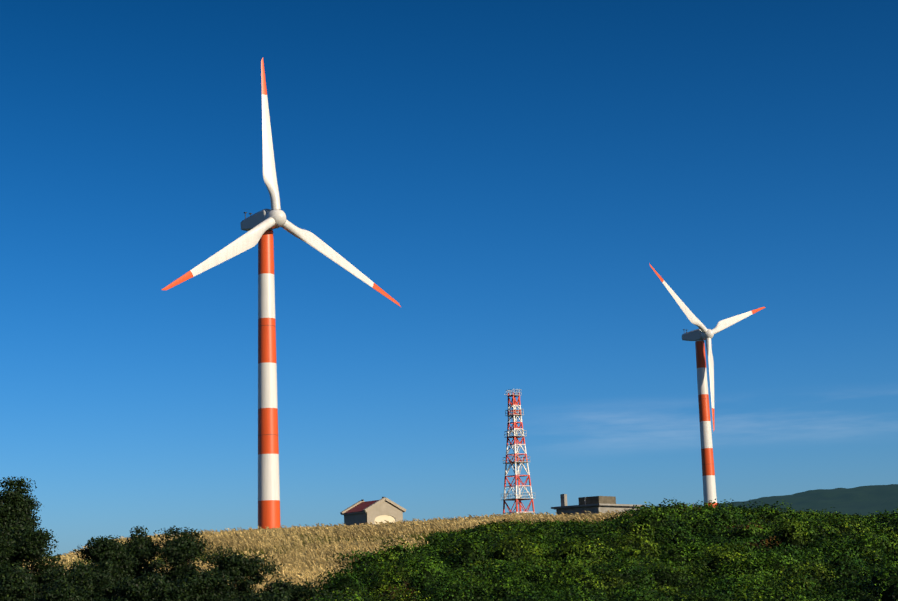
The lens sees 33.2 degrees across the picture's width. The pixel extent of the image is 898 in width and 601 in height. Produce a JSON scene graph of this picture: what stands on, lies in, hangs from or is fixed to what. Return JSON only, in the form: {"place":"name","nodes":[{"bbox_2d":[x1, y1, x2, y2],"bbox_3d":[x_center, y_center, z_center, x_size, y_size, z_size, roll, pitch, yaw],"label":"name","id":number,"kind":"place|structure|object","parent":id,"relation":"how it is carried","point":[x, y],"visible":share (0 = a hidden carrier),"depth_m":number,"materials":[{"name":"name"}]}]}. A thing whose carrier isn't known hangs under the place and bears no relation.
{"place":"outdoors","nodes":[
{"label":"outdoors","id":0,"kind":"place"},
{"bbox_2d":[0,0,897,555],"label":"sky","id":1,"kind":"structure","parent":0,"point":[512,174],"materials":[{"name":"blue"}]},
{"bbox_2d":[20,497,897,561],"bbox_3d":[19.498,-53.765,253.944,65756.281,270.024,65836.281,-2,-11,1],"label":"ground","id":2,"kind":"structure","parent":0,"point":[864,508],"depth_m":3560.06,"materials":[{"name":"green plant"}]},
{"bbox_2d":[0,529,25,593],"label":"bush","id":3,"kind":"object","parent":2,"relation":"on","point":[5,550],"visible":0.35,"depth_m":87.03,"materials":[{"name":"green plant"}]},
{"bbox_2d":[0,564,42,600],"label":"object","id":4,"kind":"object","parent":2,"relation":"on","point":[12,579],"visible":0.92,"depth_m":78.36,"materials":[{"name":"green plant"}]},
{"bbox_2d":[0,476,47,565],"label":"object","id":5,"kind":"object","parent":2,"relation":"on","point":[16,504],"visible":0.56,"depth_m":91.70,"materials":[{"name":"green plant"}]},
{"bbox_2d":[1,519,68,597],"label":"tree wood","id":6,"kind":"object","parent":2,"relation":"on","point":[32,543],"visible":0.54,"depth_m":88.28,"materials":[{"name":"green plant"}]},
{"bbox_2d":[24,576,98,600],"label":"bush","id":7,"kind":"object","parent":2,"relation":"on","point":[65,592],"visible":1,"depth_m":76.62,"materials":[{"name":"green plant"}]},
{"bbox_2d":[38,559,120,600],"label":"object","id":8,"kind":"object","parent":2,"relation":"on","point":[91,579],"visible":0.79,"depth_m":81.71,"materials":[{"name":"green plant"}]},
{"bbox_2d":[73,535,142,599],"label":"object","id":9,"kind":"object","parent":2,"relation":"on","point":[112,550],"visible":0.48,"depth_m":89.37,"materials":[{"name":"green plant"}]},
{"bbox_2d":[116,526,164,597],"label":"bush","id":10,"kind":"object","parent":2,"relation":"on","point":[138,540],"visible":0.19,"depth_m":93.04,"materials":[{"name":"green plant"}]},
{"bbox_2d":[89,571,201,600],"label":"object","id":11,"kind":"object","parent":2,"relation":"on","point":[158,588],"visible":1,"depth_m":78.81,"materials":[{"name":"green plant"}]},
{"bbox_2d":[134,525,213,596],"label":"tree wood","id":12,"kind":"object","parent":2,"relation":"on","point":[181,553],"visible":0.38,"depth_m":90.82,"materials":[{"name":"green plant"}]},
{"bbox_2d":[170,566,242,600],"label":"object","id":13,"kind":"object","parent":2,"relation":"on","point":[211,589],"visible":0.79,"depth_m":80.67,"materials":[{"name":"green plant"}]},
{"bbox_2d":[195,543,284,600],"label":"tree wood","id":14,"kind":"object","parent":2,"relation":"on","point":[238,569],"visible":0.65,"depth_m":87.80,"materials":[{"name":"green plant"}]},
{"bbox_2d":[244,590,292,600],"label":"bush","id":15,"kind":"object","parent":2,"relation":"on","point":[271,597],"visible":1,"depth_m":76.59,"materials":[{"name":"green plant"}]},
{"bbox_2d":[162,58,400,528],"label":"wind turbine","id":16,"kind":"object","parent":2,"relation":"on","point":[260,226],"visible":1,"depth_m":205.46,"materials":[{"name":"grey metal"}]},
{"bbox_2d":[246,574,320,600],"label":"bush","id":17,"kind":"object","parent":2,"relation":"on","point":[296,591],"visible":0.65,"depth_m":79.66,"materials":[{"name":"green plant"}]},
{"bbox_2d":[23,510,631,599],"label":"dry grass field","id":18,"kind":"structure","parent":2,"relation":"on","point":[301,553],"depth_m":150.40,"materials":[{"name":"beige plant"}]},
{"bbox_2d":[312,590,373,600],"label":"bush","id":19,"kind":"object","parent":2,"relation":"on","point":[340,597],"visible":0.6,"depth_m":78.03,"materials":[{"name":"green plant"}]},
{"bbox_2d":[340,497,405,525],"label":"hut","id":20,"kind":"object","parent":2,"relation":"on","point":[382,509],"visible":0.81,"depth_m":226.61,"materials":[{"name":"beige paint"}]},
{"bbox_2d":[503,389,534,514],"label":"lattice tower","id":21,"kind":"structure","parent":2,"relation":"on","point":[513,414],"depth_m":248.99,"materials":[{"name":"metal"}]},
{"bbox_2d":[291,498,897,600],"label":"bush","id":22,"kind":"object","parent":2,"relation":"on","point":[825,523],"depth_m":101.17,"materials":[{"name":"green plant"}]},
{"bbox_2d":[551,494,641,516],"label":"flat-roofed building","id":23,"kind":"structure","parent":2,"relation":"on","point":[596,504],"depth_m":266.18,"materials":[{"name":"concrete"}]},
{"bbox_2d":[649,263,765,507],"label":"wind turbine","id":24,"kind":"object","parent":2,"relation":"on","point":[701,334],"visible":0.98,"depth_m":345.65,"materials":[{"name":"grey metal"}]},
{"bbox_2d":[718,484,897,514],"bbox_3d":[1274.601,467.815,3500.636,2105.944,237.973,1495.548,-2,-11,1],"label":"distant hill","id":25,"kind":"structure","parent":0,"point":[817,498],"depth_m":3766.06,"materials":[{"name":"green plant"}]}
]}

